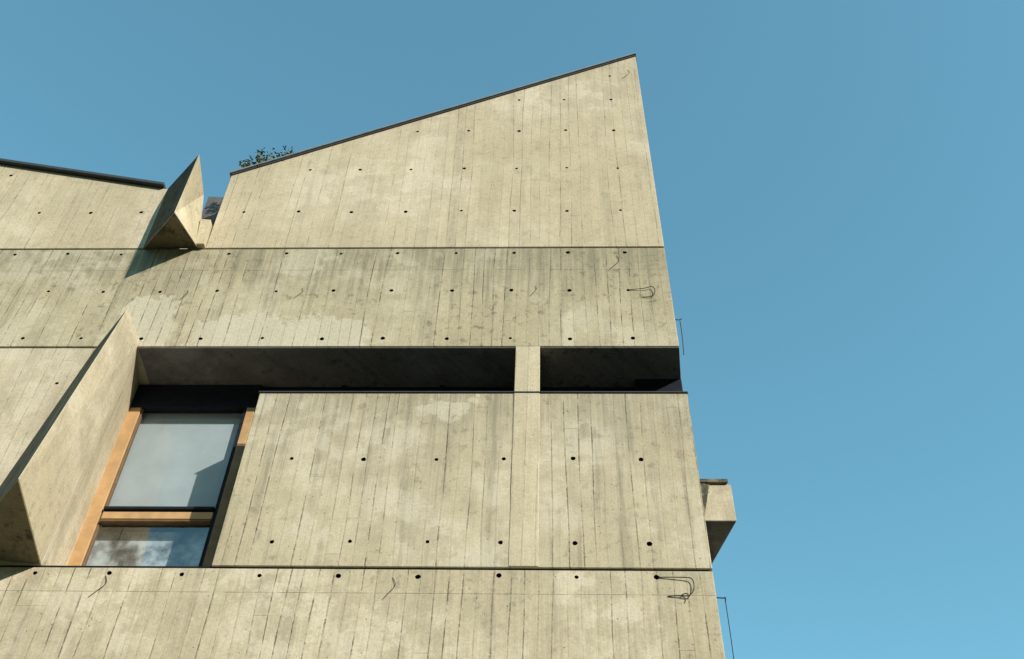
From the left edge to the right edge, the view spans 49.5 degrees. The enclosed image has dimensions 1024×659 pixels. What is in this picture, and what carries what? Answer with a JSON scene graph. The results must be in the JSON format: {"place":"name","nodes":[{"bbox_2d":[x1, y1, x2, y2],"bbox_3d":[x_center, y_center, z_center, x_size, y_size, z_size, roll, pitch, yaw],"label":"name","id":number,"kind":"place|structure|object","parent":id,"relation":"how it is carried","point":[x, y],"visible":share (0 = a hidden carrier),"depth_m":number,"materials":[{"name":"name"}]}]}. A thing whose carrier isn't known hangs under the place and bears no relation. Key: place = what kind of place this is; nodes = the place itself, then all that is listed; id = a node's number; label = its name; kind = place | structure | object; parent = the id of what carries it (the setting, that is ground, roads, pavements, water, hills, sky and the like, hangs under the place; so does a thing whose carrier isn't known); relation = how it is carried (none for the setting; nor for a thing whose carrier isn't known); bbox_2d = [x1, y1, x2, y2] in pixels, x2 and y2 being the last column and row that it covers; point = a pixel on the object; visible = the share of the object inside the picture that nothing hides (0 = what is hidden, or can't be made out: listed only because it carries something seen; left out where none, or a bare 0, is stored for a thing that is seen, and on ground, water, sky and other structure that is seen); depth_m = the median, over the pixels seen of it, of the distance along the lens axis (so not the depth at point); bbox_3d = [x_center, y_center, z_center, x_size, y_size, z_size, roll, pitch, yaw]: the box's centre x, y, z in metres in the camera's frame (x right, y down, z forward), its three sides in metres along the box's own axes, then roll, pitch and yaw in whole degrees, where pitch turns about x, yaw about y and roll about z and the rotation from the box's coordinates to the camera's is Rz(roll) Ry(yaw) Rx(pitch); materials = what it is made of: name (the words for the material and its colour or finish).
{"place":"outdoors","nodes":[
{"label":"outdoors","id":0,"kind":"place"},
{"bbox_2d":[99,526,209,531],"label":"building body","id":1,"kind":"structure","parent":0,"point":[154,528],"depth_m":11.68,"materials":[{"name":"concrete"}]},
{"bbox_2d":[0,248,680,384],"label":"beam band","id":2,"kind":"object","parent":1,"relation":"attached to","point":[582,297],"visible":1,"depth_m":12.63,"materials":[{"name":"beige concrete"}]},
{"bbox_2d":[0,164,167,249],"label":"wall","id":3,"kind":"structure","parent":2,"relation":"on","point":[42,210],"depth_m":14.03,"materials":[{"name":"concrete"}]},
{"bbox_2d":[0,158,165,188],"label":"roof coping","id":4,"kind":"object","parent":3,"relation":"on","point":[90,174],"visible":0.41,"depth_m":14.62,"materials":[{"name":"black metal"}]},
{"bbox_2d":[143,155,203,248],"bbox_3d":[-4.127,-1.593,13.642,0.704,1.416,0.619,0,-49,2],"label":"rain spout","id":5,"kind":"object","parent":3,"relation":"attached to","point":[176,223],"visible":1,"depth_m":13.39,"materials":[{"name":"concrete"}]},
{"bbox_2d":[196,219,212,248],"bbox_3d":[-3.773,-1.025,13.696,0.164,0.514,0.470,0,-49,2],"label":"spout cheek","id":6,"kind":"object","parent":2,"relation":"on","point":[204,230],"visible":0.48,"depth_m":13.53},
{"bbox_2d":[194,197,223,248],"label":"spout recess wall","id":7,"kind":"structure","parent":2,"relation":"on","point":[211,208],"depth_m":14.89,"materials":[{"name":"concrete"}]},
{"bbox_2d":[143,248,487,249],"bbox_3d":[-3.608,-0.893,13.457,10.810,0.040,0.180,0,-49,2],"label":"joint filler","id":8,"kind":"object","parent":2,"relation":"on","point":[436,248],"visible":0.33,"depth_m":13.32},
{"bbox_2d":[138,347,680,386],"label":"beam soffit","id":9,"kind":"structure","parent":2,"relation":"attached to","point":[426,366],"depth_m":12.16,"materials":[{"name":"concrete"}]},
{"bbox_2d":[206,57,663,248],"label":"gable wall","id":10,"kind":"structure","parent":2,"relation":"on","point":[564,162],"depth_m":14.32,"materials":[{"name":"concrete"}]},
{"bbox_2d":[229,52,636,177],"bbox_3d":[-0.816,-2.589,16.165,5.678,3.249,1.440,0,-49,2],"label":"roof coping","id":11,"kind":"object","parent":10,"relation":"on","point":[407,120],"visible":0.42,"depth_m":15.57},
{"bbox_2d":[238,146,292,167],"bbox_3d":[-3.314,-2.263,14.940,0.707,0.622,0.329,0,-49,2],"label":"shrub","id":12,"kind":"object","parent":11,"relation":"on","point":[260,158],"visible":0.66,"depth_m":14.92,"materials":[{"name":"green plant"}]},
{"bbox_2d":[232,55,635,175],"bbox_3d":[-0.900,-3.072,15.710,5.480,3.223,0.070,0,-49,2],"label":"roof drip strip","id":13,"kind":"object","parent":11,"relation":"attached to","point":[337,143],"visible":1,"depth_m":15.57,"materials":[{"name":"black metal"}]},
{"bbox_2d":[629,286,654,296],"bbox_3d":[1.476,-0.426,12.564,0.291,0.177,0.022,-4,-49,5],"label":"anchor wire","id":14,"kind":"object","parent":2,"relation":"attached to","point":[643,288],"visible":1,"depth_m":12.60,"materials":[{"name":"black metal"}]},
{"bbox_2d":[705,485,735,563],"bbox_3d":[2.094,2.191,11.890,0.443,0.490,1.050,0,-49,2],"label":"side spout","id":15,"kind":"object","parent":1,"relation":"attached to","point":[720,517],"visible":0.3,"depth_m":11.51,"materials":[{"name":"concrete"}]},
{"bbox_2d":[700,479,727,484],"bbox_3d":[2.085,2.000,12.086,0.413,0.052,1.080,0,-49,2],"label":"side spout cap","id":16,"kind":"object","parent":15,"relation":"on","point":[716,481],"visible":0.24,"depth_m":11.72,"materials":[{"name":"beige concrete"}]},
{"bbox_2d":[202,444,244,565],"bbox_3d":[-2.885,1.893,11.002,0.090,1.990,0.070,0,-49,2],"label":"window jamb","id":17,"kind":"object","parent":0,"point":[222,511],"depth_m":11.09,"materials":[{"name":"grey concrete"}]},
{"bbox_2d":[199,408,246,565],"bbox_3d":[-2.944,1.716,11.214,0.040,2.540,0.060,0,-49,2],"label":"window frame","id":18,"kind":"object","parent":17,"relation":"attached to","point":[221,492],"depth_m":11.26,"materials":[{"name":"black metal"}]},
{"bbox_2d":[237,408,255,443],"bbox_3d":[-2.855,1.054,11.957,0.090,0.547,0.072,0,-49,2],"label":"window frame","id":19,"kind":"object","parent":17,"relation":"on","point":[245,428],"depth_m":11.92,"materials":[{"name":"brown wood"}]},
{"bbox_2d":[0,0,1023,658],"label":"sky","id":20,"kind":"structure","parent":0,"point":[839,184],"materials":[{"name":"blue"}]},
{"bbox_2d":[700,483,708,513],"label":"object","id":21,"kind":"structure","parent":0,"point":[704,488],"depth_m":11.62,"materials":[{"name":"beige concrete"}]},
{"bbox_2d":[725,601,733,658],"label":"flank rod","id":22,"kind":"object","parent":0,"point":[729,629],"visible":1,"depth_m":9.58,"materials":[{"name":"metal"}]},
{"label":"ground","id":23,"kind":"structure","parent":0,"visible":0},
{"bbox_2d":[0,567,724,658],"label":"wall","id":24,"kind":"structure","parent":23,"relation":"on","point":[145,613],"depth_m":9.43,"materials":[{"name":"concrete"}]},
{"bbox_2d":[0,348,138,565],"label":"window wall","id":25,"kind":"structure","parent":24,"relation":"on","point":[35,383],"depth_m":11.44,"materials":[{"name":"concrete"}]},
{"bbox_2d":[0,308,139,563],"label":"folded fin","id":26,"kind":"object","parent":25,"relation":"attached to","point":[38,485],"visible":1,"depth_m":10.30,"materials":[{"name":"beige concrete"}]},
{"bbox_2d":[67,408,141,565],"bbox_3d":[-4.163,1.713,11.251,0.140,2.540,0.070,0,-49,2],"label":"window jamb","id":27,"kind":"object","parent":24,"relation":"on","point":[79,552],"depth_m":11.29,"materials":[{"name":"brown wood"}]},
{"bbox_2d":[82,409,143,565],"bbox_3d":[-4.083,1.721,11.255,0.020,2.540,0.050,0,-49,2],"label":"window jamb bead","id":28,"kind":"object","parent":27,"relation":"attached to","point":[94,537],"depth_m":11.39,"materials":[{"name":"brown wood"}]},
{"bbox_2d":[86,532,207,565],"bbox_3d":[-3.500,2.337,10.713,1.500,0.940,0.030,0,-49,2],"label":"window pane","id":29,"kind":"object","parent":24,"relation":"on","point":[147,548],"visible":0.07,"depth_m":10.90,"materials":[{"name":"glass"}]},
{"bbox_2d":[130,385,261,412],"bbox_3d":[-3.499,0.770,12.313,1.400,0.353,0.100,0,-49,2],"label":"window head","id":30,"kind":"object","parent":24,"relation":"on","point":[193,398],"depth_m":12.25},
{"bbox_2d":[101,512,213,520],"bbox_3d":[-3.524,1.871,11.049,1.110,0.090,0.070,0,-49,2],"label":"window transom","id":31,"kind":"object","parent":30,"relation":"attached to","point":[164,515],"depth_m":11.02,"materials":[{"name":"orange wood"}]},
{"bbox_2d":[99,519,210,525],"bbox_3d":[-3.526,1.915,10.991,1.110,0.025,0.080,0,-49,2],"label":"window transom lip","id":32,"kind":"object","parent":31,"relation":"attached to","point":[119,522],"depth_m":10.97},
{"bbox_2d":[104,506,214,512],"bbox_3d":[-3.522,1.809,11.104,1.110,0.035,0.090,0,-49,2],"label":"window transom top","id":33,"kind":"object","parent":31,"relation":"on","point":[156,509],"depth_m":11.08,"materials":[{"name":"black metal"}]},
{"bbox_2d":[109,413,241,507],"bbox_3d":[-3.523,1.393,11.708,1.310,1.600,0.001,0,-49,2],"label":"roller blind","id":34,"kind":"object","parent":30,"relation":"attached to","point":[177,459],"visible":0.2,"depth_m":11.72,"materials":[{"name":"white fabric"}]},
{"bbox_2d":[0,565,709,570],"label":"joint filler","id":35,"kind":"object","parent":24,"relation":"on","point":[340,568],"visible":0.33,"depth_m":9.82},
{"bbox_2d":[440,385,444,390],"bbox_3d":[-0.806,1.582,11.257,0.050,2.883,0.030,0,-49,2],"label":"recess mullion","id":36,"kind":"object","parent":24,"relation":"on","point":[442,387],"visible":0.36,"depth_m":12.30},
{"bbox_2d":[261,387,634,390],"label":"recess glazing","id":37,"kind":"structure","parent":24,"relation":"on","point":[438,389],"depth_m":12.33,"materials":[{"name":"black glass"}]},
{"bbox_2d":[212,393,711,570],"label":"parapet panel","id":38,"kind":"structure","parent":24,"relation":"on","point":[343,480],"depth_m":10.49,"materials":[{"name":"beige concrete"}]},
{"bbox_2d":[259,391,687,393],"bbox_3d":[-0.393,0.744,11.505,4.451,0.017,0.285,0,-49,2],"label":"parapet cap","id":39,"kind":"object","parent":38,"relation":"on","point":[513,392],"visible":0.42,"depth_m":11.41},
{"bbox_2d":[508,346,539,566],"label":"facade pier","id":40,"kind":"structure","parent":24,"relation":"on","point":[524,526],"depth_m":10.66,"materials":[{"name":"concrete"}]},
{"bbox_2d":[634,379,682,390],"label":"end pier","id":41,"kind":"structure","parent":24,"relation":"on","point":[658,385],"depth_m":12.12,"materials":[{"name":"beige concrete"}]},
{"bbox_2d":[658,577,693,596],"bbox_3d":[1.417,2.211,9.552,0.305,0.212,0.014,-3,-49,5],"label":"anchor wire","id":42,"kind":"object","parent":24,"relation":"attached to","point":[679,577],"visible":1,"depth_m":9.58,"materials":[{"name":"black metal"}]}
]}

